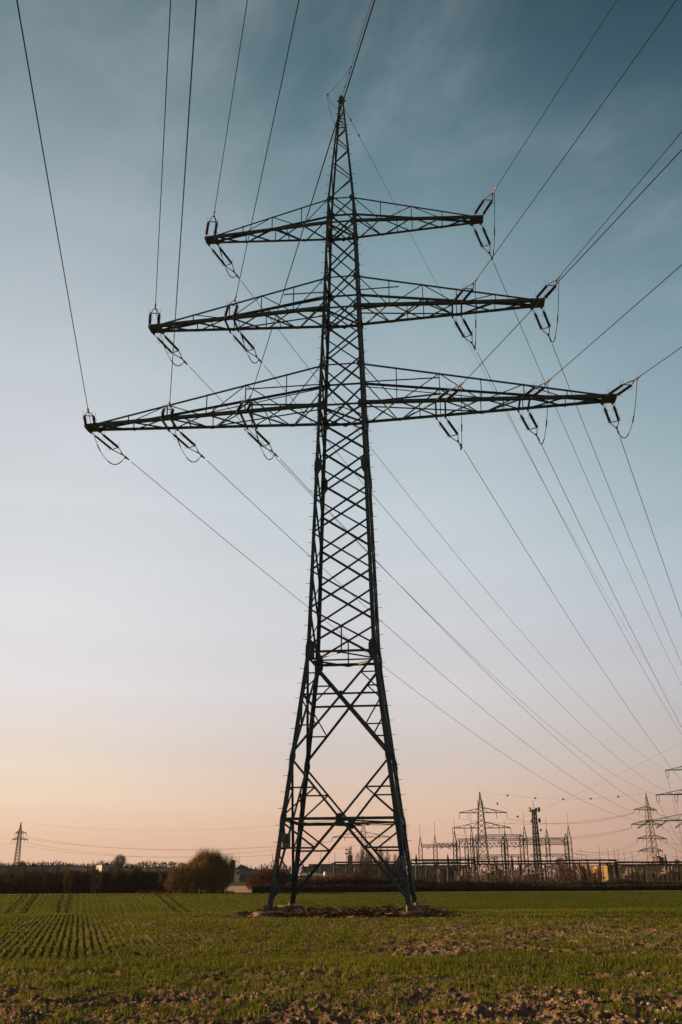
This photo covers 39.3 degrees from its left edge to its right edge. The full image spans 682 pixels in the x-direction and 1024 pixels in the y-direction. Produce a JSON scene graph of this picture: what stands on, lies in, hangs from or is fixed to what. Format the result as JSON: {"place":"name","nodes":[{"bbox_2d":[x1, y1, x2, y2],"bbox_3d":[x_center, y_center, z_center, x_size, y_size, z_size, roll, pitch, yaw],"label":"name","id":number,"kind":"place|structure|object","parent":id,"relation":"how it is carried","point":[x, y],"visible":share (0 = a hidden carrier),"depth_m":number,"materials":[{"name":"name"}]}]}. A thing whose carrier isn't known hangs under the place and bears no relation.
{"place":"outdoors","nodes":[
{"label":"outdoors","id":0,"kind":"place"},
{"bbox_2d":[0,864,84,876],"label":"industrial building","id":1,"kind":"structure","parent":0,"point":[3,868],"depth_m":309.80,"materials":[{"name":"grey concrete"}]},
{"bbox_2d":[96,863,116,873],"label":"industrial building","id":2,"kind":"structure","parent":0,"point":[104,867],"depth_m":347.45,"materials":[{"name":"white concrete"}]},
{"bbox_2d":[141,866,177,872],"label":"industrial building","id":3,"kind":"structure","parent":0,"point":[157,869],"depth_m":375.04,"materials":[{"name":"grey concrete"}]},
{"bbox_2d":[234,865,250,881],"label":"house","id":4,"kind":"structure","parent":0,"point":[237,871],"depth_m":390.07,"materials":[{"name":"grey concrete"}]},
{"bbox_2d":[239,868,289,882],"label":"industrial building","id":5,"kind":"structure","parent":0,"point":[243,874],"depth_m":374.24,"materials":[{"name":"grey concrete"}]},
{"bbox_2d":[301,865,329,879],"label":"industrial building","id":6,"kind":"structure","parent":0,"point":[309,869],"depth_m":280.97,"materials":[{"name":"grey concrete"}]},
{"bbox_2d":[0,877,681,1023],"bbox_3d":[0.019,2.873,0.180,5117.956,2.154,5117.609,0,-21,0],"label":"ground","id":7,"kind":"structure","parent":0,"point":[524,1009],"depth_m":17.86,"materials":[{"name":"plant"}]},
{"bbox_2d":[11,822,27,864],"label":"lattice pylon","id":8,"kind":"object","parent":7,"relation":"on","point":[18,840],"visible":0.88,"depth_m":492.33,"materials":[{"name":"metal"}]},
{"bbox_2d":[17,863,27,893],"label":"bare sapling","id":9,"kind":"object","parent":7,"relation":"on","point":[23,878],"visible":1,"depth_m":122.43,"materials":[{"name":"brown plant"}]},
{"bbox_2d":[63,868,74,893],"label":"yellow shrub","id":10,"kind":"object","parent":7,"relation":"on","point":[69,878],"visible":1,"depth_m":121.97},
{"bbox_2d":[0,865,168,893],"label":"hedge","id":11,"kind":"object","parent":7,"relation":"on","point":[122,877],"visible":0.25,"depth_m":124.10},
{"bbox_2d":[0,877,173,893],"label":"hedge front","id":12,"kind":"object","parent":7,"relation":"on","point":[126,886],"visible":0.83,"depth_m":121.78,"materials":[{"name":"plant"}]},
{"bbox_2d":[90,872,102,893],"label":"brown shrub","id":13,"kind":"object","parent":7,"relation":"on","point":[98,880],"visible":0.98,"depth_m":121.75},
{"bbox_2d":[113,853,125,870],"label":"bare tree","id":14,"kind":"object","parent":7,"relation":"on","point":[119,863],"visible":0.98,"depth_m":347.31,"materials":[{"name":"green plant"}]},
{"bbox_2d":[136,890,234,893],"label":"margin grass","id":15,"kind":"structure","parent":7,"relation":"on","point":[169,892],"depth_m":118.22,"materials":[{"name":"plant"}]},
{"bbox_2d":[160,846,239,893],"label":"bush","id":16,"kind":"object","parent":7,"relation":"on","point":[207,870],"visible":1,"depth_m":119.61,"materials":[{"name":"brown plant"}]},
{"bbox_2d":[253,905,278,916],"bbox_3d":[-3.404,18.308,43.316,1.200,0.870,1.200,0,-21,0],"label":"concrete footing","id":17,"kind":"object","parent":7,"relation":"on","point":[266,908],"visible":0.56,"depth_m":43.06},
{"bbox_2d":[84,95,616,907],"bbox_3d":[0.150,-4.462,55.246,31.140,50.404,6.616,-3,-21,6],"label":"lattice pylon","id":18,"kind":"object","parent":17,"relation":"on","point":[312,647],"visible":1,"depth_m":55.05,"materials":[{"name":"metal"}]},
{"bbox_2d":[82,408,96,426],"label":"insulator set","id":19,"kind":"object","parent":18,"relation":"attached to","point":[85,419],"visible":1,"depth_m":55.20,"materials":[{"name":"paint"}]},
{"bbox_2d":[16,0,87,407],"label":"conductor","id":20,"kind":"object","parent":19,"relation":"attached to","point":[47,177],"visible":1,"depth_m":30.16,"materials":[{"name":"metal"}]},
{"bbox_2d":[91,431,128,459],"bbox_3d":[-14.156,-4.148,59.061,0.802,0.510,3.550,-12,-31,22],"label":"insulator set","id":21,"kind":"object","parent":18,"relation":"attached to","point":[109,440],"visible":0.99,"depth_m":58.65,"materials":[{"name":"metal"}]},
{"bbox_2d":[148,303,161,327],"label":"insulator set","id":22,"kind":"object","parent":18,"relation":"attached to","point":[150,316],"visible":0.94,"depth_m":57.29,"materials":[{"name":"metal"}]},
{"bbox_2d":[155,0,170,302],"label":"conductor","id":23,"kind":"object","parent":22,"relation":"attached to","point":[163,138],"visible":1,"depth_m":39.38,"materials":[{"name":"metal"}]},
{"bbox_2d":[160,401,174,419],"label":"insulator set","id":24,"kind":"object","parent":18,"relation":"attached to","point":[164,409],"visible":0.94,"depth_m":54.41,"materials":[{"name":"metal"}]},
{"bbox_2d":[170,0,196,396],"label":"conductor","id":25,"kind":"object","parent":24,"relation":"attached to","point":[184,173],"visible":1,"depth_m":30.10,"materials":[{"name":"metal"}]},
{"bbox_2d":[154,333,187,364],"bbox_3d":[-10.763,-10.487,61.056,0.802,0.510,3.550,-12,-31,22],"label":"insulator set","id":26,"kind":"object","parent":18,"relation":"attached to","point":[171,343],"visible":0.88,"depth_m":60.74,"materials":[{"name":"metal"}]},
{"bbox_2d":[169,429,204,458],"bbox_3d":[-9.360,-4.236,58.844,0.802,0.510,3.550,-13,-32,23],"label":"insulator set","id":27,"kind":"object","parent":18,"relation":"attached to","point":[188,439],"visible":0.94,"depth_m":58.54,"materials":[{"name":"metal"}]},
{"bbox_2d":[190,367,655,794],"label":"conductor","id":28,"kind":"object","parent":27,"relation":"attached to","point":[380,565],"visible":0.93,"depth_m":88.59,"materials":[{"name":"metal"}]},
{"bbox_2d":[205,210,218,236],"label":"insulator set","id":29,"kind":"object","parent":18,"relation":"attached to","point":[208,226],"visible":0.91,"depth_m":59.34,"materials":[{"name":"metal"}]},
{"bbox_2d":[214,0,247,209],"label":"conductor","id":30,"kind":"object","parent":29,"relation":"attached to","point":[232,97],"visible":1,"depth_m":46.90,"materials":[{"name":"metal"}]},
{"bbox_2d":[209,243,238,277],"bbox_3d":[-7.574,-16.580,62.954,0.802,0.510,3.550,-12,-31,21],"label":"insulator set","id":31,"kind":"object","parent":18,"relation":"attached to","point":[220,259],"visible":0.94,"depth_m":62.63,"materials":[{"name":"ceramic"}]},
{"bbox_2d":[224,295,238,318],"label":"insulator set","id":32,"kind":"object","parent":18,"relation":"attached to","point":[227,309],"visible":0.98,"depth_m":56.56,"materials":[{"name":"ceramic"}]},
{"bbox_2d":[236,0,298,294],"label":"conductor","id":33,"kind":"object","parent":32,"relation":"attached to","point":[270,135],"visible":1,"depth_m":39.40,"materials":[{"name":"metal"}]},
{"bbox_2d":[236,395,253,413],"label":"insulator set","id":34,"kind":"object","parent":18,"relation":"attached to","point":[241,404],"visible":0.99,"depth_m":53.74,"materials":[{"name":"metal"}]},
{"bbox_2d":[251,0,374,394],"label":"conductor","id":35,"kind":"object","parent":34,"relation":"attached to","point":[320,172],"visible":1,"depth_m":30.29,"materials":[{"name":"metal"}]},
{"bbox_2d":[230,331,260,361],"bbox_3d":[-5.914,-10.572,60.844,0.802,0.510,3.550,-13,-32,23],"label":"insulator set","id":36,"kind":"object","parent":18,"relation":"attached to","point":[246,340],"visible":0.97,"depth_m":60.50,"materials":[{"name":"ceramic"}]},
{"bbox_2d":[244,427,277,456],"bbox_3d":[-4.766,-4.321,58.635,0.802,0.510,3.550,-14,-33,24],"label":"insulator set","id":37,"kind":"object","parent":18,"relation":"attached to","point":[256,440],"visible":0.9,"depth_m":58.27,"materials":[{"name":"metal"}]},
{"bbox_2d":[241,281,661,767],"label":"conductor","id":38,"kind":"object","parent":37,"relation":"attached to","point":[416,505],"visible":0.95,"depth_m":91.77,"materials":[{"name":"metal"}]},
{"bbox_2d":[264,365,674,794],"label":"conductor","id":39,"kind":"object","parent":37,"relation":"attached to","point":[447,581],"visible":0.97,"depth_m":92.25,"materials":[{"name":"metal"}]},
{"bbox_2d":[436,416,462,447],"bbox_3d":[6.661,-4.836,57.442,0.802,0.510,3.550,-14,-33,24],"label":"insulator set","id":40,"kind":"object","parent":18,"relation":"attached to","point":[451,426],"visible":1,"depth_m":57.08,"materials":[{"name":"metal"}]},
{"bbox_2d":[436,382,463,401],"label":"insulator set","id":41,"kind":"object","parent":18,"relation":"attached to","point":[446,392],"visible":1,"depth_m":52.56,"materials":[{"name":"metal"}]},
{"bbox_2d":[464,149,681,381],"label":"conductor","id":42,"kind":"object","parent":41,"relation":"attached to","point":[583,255],"visible":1,"depth_m":36.46,"materials":[{"name":"metal"}]},
{"bbox_2d":[453,315,475,349],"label":"insulator set","id":43,"kind":"object","parent":18,"relation":"attached to","point":[467,327],"visible":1,"depth_m":59.04,"materials":[{"name":"metal"}]},
{"bbox_2d":[452,277,477,304],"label":"insulator set","id":44,"kind":"object","parent":18,"relation":"attached to","point":[461,292],"visible":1,"depth_m":55.07,"materials":[{"name":"metal"}]},
{"bbox_2d":[478,0,676,276],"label":"conductor","id":45,"kind":"object","parent":44,"relation":"attached to","point":[585,127],"visible":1,"depth_m":39.41,"materials":[{"name":"metal"}]},
{"bbox_2d":[473,225,492,260],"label":"insulator set","id":46,"kind":"object","parent":18,"relation":"attached to","point":[486,236],"visible":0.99,"depth_m":60.80,"materials":[{"name":"metal"}]},
{"bbox_2d":[472,186,496,217],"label":"insulator set","id":47,"kind":"object","parent":18,"relation":"attached to","point":[482,202],"visible":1,"depth_m":57.54,"materials":[{"name":"metal"}]},
{"bbox_2d":[497,0,616,185],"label":"conductor","id":48,"kind":"object","parent":47,"relation":"attached to","point":[560,87],"visible":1,"depth_m":46.80,"materials":[{"name":"metal"}]},
{"bbox_2d":[518,411,539,440],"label":"insulator set","id":49,"kind":"object","parent":18,"relation":"attached to","point":[532,419],"visible":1,"depth_m":56.27,"materials":[{"name":"metal"}]},
{"bbox_2d":[520,378,550,399],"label":"insulator set","id":50,"kind":"object","parent":18,"relation":"attached to","point":[534,394],"visible":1,"depth_m":52.44,"materials":[{"name":"metal"}]},
{"bbox_2d":[551,264,681,378],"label":"conductor","id":51,"kind":"object","parent":50,"relation":"attached to","point":[619,319],"visible":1,"depth_m":42.98,"materials":[{"name":"metal"}]},
{"bbox_2d":[532,308,551,341],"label":"insulator set","id":52,"kind":"object","parent":18,"relation":"attached to","point":[546,319],"visible":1,"depth_m":58.24,"materials":[{"name":"metal"}]},
{"bbox_2d":[534,274,561,301],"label":"insulator set","id":53,"kind":"object","parent":18,"relation":"attached to","point":[543,290],"visible":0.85,"depth_m":54.85,"materials":[{"name":"metal"}]},
{"bbox_2d":[561,132,681,273],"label":"conductor","id":54,"kind":"object","parent":53,"relation":"attached to","point":[623,200],"visible":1,"depth_m":45.52,"materials":[{"name":"metal"}]},
{"bbox_2d":[464,450,681,780],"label":"conductor","id":55,"kind":"object","parent":18,"relation":"attached to","point":[552,592],"visible":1,"depth_m":75.70,"materials":[{"name":"metal"}]},
{"bbox_2d":[477,352,680,732],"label":"conductor","id":56,"kind":"object","parent":18,"relation":"attached to","point":[563,520],"visible":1,"depth_m":79.31,"materials":[{"name":"metal"}]},
{"bbox_2d":[494,264,681,684],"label":"conductor","id":57,"kind":"object","parent":18,"relation":"hanging from","point":[577,457],"visible":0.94,"depth_m":83.70,"materials":[{"name":"metal"}]},
{"bbox_2d":[541,444,681,726],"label":"conductor","id":58,"kind":"object","parent":18,"relation":"attached to","point":[602,571],"visible":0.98,"depth_m":73.14,"materials":[{"name":"metal"}]},
{"bbox_2d":[603,404,620,434],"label":"insulator set","id":59,"kind":"object","parent":18,"relation":"attached to","point":[605,410],"visible":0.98,"depth_m":55.54,"materials":[{"name":"metal"}]},
{"bbox_2d":[552,344,681,663],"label":"conductor","id":60,"kind":"object","parent":18,"relation":"hanging from","point":[611,493],"visible":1,"depth_m":75.83,"materials":[{"name":"metal"}]},
{"bbox_2d":[605,375,640,397],"bbox_3d":[15.499,-6.933,52.115,0.802,0.510,3.550,1,-12,-12],"label":"insulator set","id":61,"kind":"object","parent":18,"relation":"attached to","point":[623,390],"visible":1,"depth_m":52.20,"materials":[{"name":"metal"}]},
{"bbox_2d":[245,867,291,890],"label":"reddish bush","id":62,"kind":"object","parent":7,"relation":"on","point":[261,877],"visible":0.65,"depth_m":127.92,"materials":[{"name":"brown plant"}]},
{"bbox_2d":[279,870,360,883],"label":"shrubs","id":63,"kind":"object","parent":7,"relation":"on","point":[322,877],"visible":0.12,"depth_m":130.38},
{"bbox_2d":[0,860,671,878],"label":"distant wood","id":64,"kind":"object","parent":7,"relation":"on","point":[171,864],"visible":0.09,"depth_m":596.42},
{"bbox_2d":[223,902,457,917],"bbox_3d":[0.283,19.243,46.239,11.505,0.875,10.511,0,-21,0],"label":"straw heap","id":65,"kind":"object","parent":7,"relation":"on","point":[362,911],"visible":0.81,"depth_m":43.73,"materials":[{"name":"plant"}]},
{"bbox_2d":[0,907,681,1023],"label":"young wheat","id":66,"kind":"object","parent":7,"relation":"on","point":[363,963],"visible":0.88,"depth_m":20.15,"materials":[{"name":"green plant"}]},
{"bbox_2d":[0,890,681,913],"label":"distant wheat","id":67,"kind":"object","parent":7,"relation":"on","point":[251,894],"visible":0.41,"depth_m":104.04,"materials":[{"name":"green plant"}]},
{"bbox_2d":[0,953,681,1023],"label":"soil clods","id":68,"kind":"object","parent":7,"relation":"on","point":[290,1020],"visible":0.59,"depth_m":13.03,"materials":[{"name":"soil"}]},
{"bbox_2d":[344,845,354,878],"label":"bare sapling","id":69,"kind":"object","parent":7,"relation":"on","point":[349,866],"visible":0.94,"depth_m":126.10,"materials":[{"name":"brown plant"}]},
{"bbox_2d":[332,819,389,863],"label":"lattice pylon","id":70,"kind":"object","parent":7,"relation":"on","point":[360,837],"visible":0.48,"depth_m":397.58,"materials":[{"name":"metal"}]},
{"bbox_2d":[358,846,366,884],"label":"bare sapling","id":71,"kind":"object","parent":7,"relation":"on","point":[362,855],"visible":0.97,"depth_m":125.30,"materials":[{"name":"brown plant"}]},
{"bbox_2d":[320,861,411,877],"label":"bus frame","id":72,"kind":"object","parent":7,"relation":"on","point":[346,870],"visible":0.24,"depth_m":220.03,"materials":[{"name":"metal"}]},
{"bbox_2d":[397,904,423,917],"bbox_3d":[3.103,18.012,42.631,1.200,0.870,1.200,0,-21,0],"label":"concrete footing","id":73,"kind":"object","parent":7,"relation":"on","point":[410,909],"visible":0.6,"depth_m":42.29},
{"bbox_2d":[418,824,458,882],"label":"lattice gantry","id":74,"kind":"object","parent":7,"relation":"on","point":[436,844],"visible":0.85,"depth_m":254.36,"materials":[{"name":"metal"}]},
{"bbox_2d":[423,861,459,879],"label":"lattice gantry","id":75,"kind":"object","parent":7,"relation":"on","point":[439,862],"visible":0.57,"depth_m":281.11,"materials":[{"name":"metal"}]},
{"bbox_2d":[411,854,474,881],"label":"bus frame","id":76,"kind":"object","parent":7,"relation":"on","point":[468,862],"visible":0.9,"depth_m":192.13,"materials":[{"name":"metal"}]},
{"bbox_2d":[457,869,471,881],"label":"transformer","id":77,"kind":"object","parent":7,"relation":"on","point":[462,875],"visible":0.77,"depth_m":186.06,"materials":[{"name":"paint"}]},
{"bbox_2d":[252,883,681,892],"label":"hedge front","id":78,"kind":"object","parent":7,"relation":"on","point":[459,887],"visible":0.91,"depth_m":121.68,"materials":[{"name":"plant"}]},
{"bbox_2d":[252,876,681,887],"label":"hedge","id":79,"kind":"object","parent":7,"relation":"on","point":[336,881],"visible":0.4,"depth_m":123.81,"materials":[{"name":"plant"}]},
{"bbox_2d":[452,792,510,880],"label":"lattice pylon","id":80,"kind":"object","parent":7,"relation":"on","point":[478,824],"visible":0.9,"depth_m":408.24,"materials":[{"name":"metal"}]},
{"bbox_2d":[484,865,502,882],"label":"transformer","id":81,"kind":"object","parent":7,"relation":"on","point":[492,872],"visible":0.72,"depth_m":209.17,"materials":[{"name":"paint"}]},
{"bbox_2d":[416,878,592,883],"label":"undergrowth","id":82,"kind":"object","parent":7,"relation":"on","point":[547,881],"visible":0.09,"depth_m":135.67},
{"bbox_2d":[441,812,568,880],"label":"lattice gantry","id":83,"kind":"object","parent":7,"relation":"on","point":[541,844],"visible":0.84,"depth_m":273.26,"materials":[{"name":"metal"}]},
{"bbox_2d":[455,817,570,873],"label":"lattice gantry","id":84,"kind":"object","parent":7,"relation":"on","point":[533,839],"visible":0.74,"depth_m":302.03,"materials":[{"name":"metal"}]},
{"bbox_2d":[459,854,567,876],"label":"lattice gantry","id":85,"kind":"object","parent":7,"relation":"on","point":[494,858],"visible":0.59,"depth_m":338.02,"materials":[{"name":"metal"}]},
{"bbox_2d":[472,855,559,881],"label":"bus frame","id":86,"kind":"object","parent":7,"relation":"on","point":[495,864],"visible":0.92,"depth_m":201.39,"materials":[{"name":"metal"}]},
{"bbox_2d":[472,818,574,879],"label":"lattice gantry","id":87,"kind":"object","parent":7,"relation":"on","point":[511,835],"visible":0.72,"depth_m":326.04,"materials":[{"name":"metal"}]},
{"bbox_2d":[521,867,539,882],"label":"transformer","id":88,"kind":"object","parent":7,"relation":"on","point":[525,877],"visible":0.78,"depth_m":181.23,"materials":[{"name":"paint"}]},
{"bbox_2d":[528,806,543,880],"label":"radio mast","id":89,"kind":"object","parent":7,"relation":"on","point":[534,824],"visible":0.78,"depth_m":311.94,"materials":[{"name":"metal"}]},
{"bbox_2d":[558,859,618,879],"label":"bus frame","id":90,"kind":"object","parent":7,"relation":"on","point":[579,863],"visible":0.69,"depth_m":210.69,"materials":[{"name":"metal"}]},
{"bbox_2d":[622,868,639,880],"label":"transformer","id":91,"kind":"object","parent":7,"relation":"on","point":[633,876],"visible":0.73,"depth_m":185.85,"materials":[{"name":"paint"}]},
{"bbox_2d":[614,854,681,880],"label":"bus frame","id":92,"kind":"object","parent":7,"relation":"on","point":[665,861],"visible":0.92,"depth_m":201.23,"materials":[{"name":"metal"}]},
{"bbox_2d":[631,793,666,863],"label":"lattice pylon","id":93,"kind":"object","parent":7,"relation":"on","point":[649,826],"visible":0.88,"depth_m":406.88,"materials":[{"name":"metal"}]},
{"bbox_2d":[645,766,681,821],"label":"lattice pylon","id":94,"kind":"object","parent":7,"relation":"on","point":[668,794],"visible":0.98,"depth_m":252.65,"materials":[{"name":"metal"}]},
{"bbox_2d":[346,111,680,712],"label":"earth wire","id":95,"kind":"object","parent":94,"relation":"attached to","point":[471,349],"visible":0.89,"depth_m":83.82,"materials":[{"name":"metal"}]},
{"bbox_2d":[619,436,681,615],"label":"conductor","id":96,"kind":"object","parent":94,"relation":"attached to","point":[649,522],"visible":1,"depth_m":66.61,"materials":[{"name":"metal"}]},
{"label":"insulator set","id":97,"kind":"object","parent":94,"relation":"attached to","visible":0},
{"bbox_2d":[132,462,639,820],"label":"conductor","id":98,"kind":"object","parent":97,"relation":"attached to","point":[327,622],"visible":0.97,"depth_m":78.93,"materials":[{"name":"metal"}]},
{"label":"insulator set","id":99,"kind":"object","parent":94,"relation":"attached to","visible":0},
{"bbox_2d":[207,460,660,820],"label":"conductor","id":100,"kind":"object","parent":99,"relation":"attached to","point":[388,627],"visible":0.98,"depth_m":84.04,"materials":[{"name":"metal"}]},
{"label":"insulator set","id":101,"kind":"object","parent":94,"relation":"attached to","visible":0},
{"bbox_2d":[280,459,680,820],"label":"conductor","id":102,"kind":"object","parent":101,"relation":"attached to","point":[433,619],"visible":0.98,"depth_m":80.78,"materials":[{"name":"metal"}]},
{"bbox_2d":[0,0,681,877],"label":"sky","id":103,"kind":"structure","parent":0,"point":[151,675],"materials":[{"name":"blue"}]},
{"bbox_2d":[308,863,401,879],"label":"industrial building","id":104,"kind":"structure","parent":0,"point":[340,869],"depth_m":327.89,"materials":[{"name":"grey metal"}]},
{"bbox_2d":[412,864,466,881],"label":"industrial building","id":105,"kind":"structure","parent":0,"point":[430,868],"depth_m":308.98,"materials":[{"name":"grey metal"}]},
{"bbox_2d":[436,867,458,882],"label":"industrial building","id":106,"kind":"structure","parent":0,"point":[445,871],"depth_m":280.49,"materials":[{"name":"grey metal"}]},
{"bbox_2d":[601,864,613,880],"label":"industrial building","id":107,"kind":"structure","parent":0,"point":[607,871],"depth_m":271.30,"materials":[{"name":"beige concrete"}]},
{"bbox_2d":[586,863,681,881],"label":"industrial building","id":108,"kind":"structure","parent":0,"point":[650,869],"depth_m":280.46,"materials":[{"name":"grey metal"}]},
{"bbox_2d":[658,866,678,881],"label":"building","id":109,"kind":"structure","parent":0,"point":[675,875],"depth_m":185.83,"materials":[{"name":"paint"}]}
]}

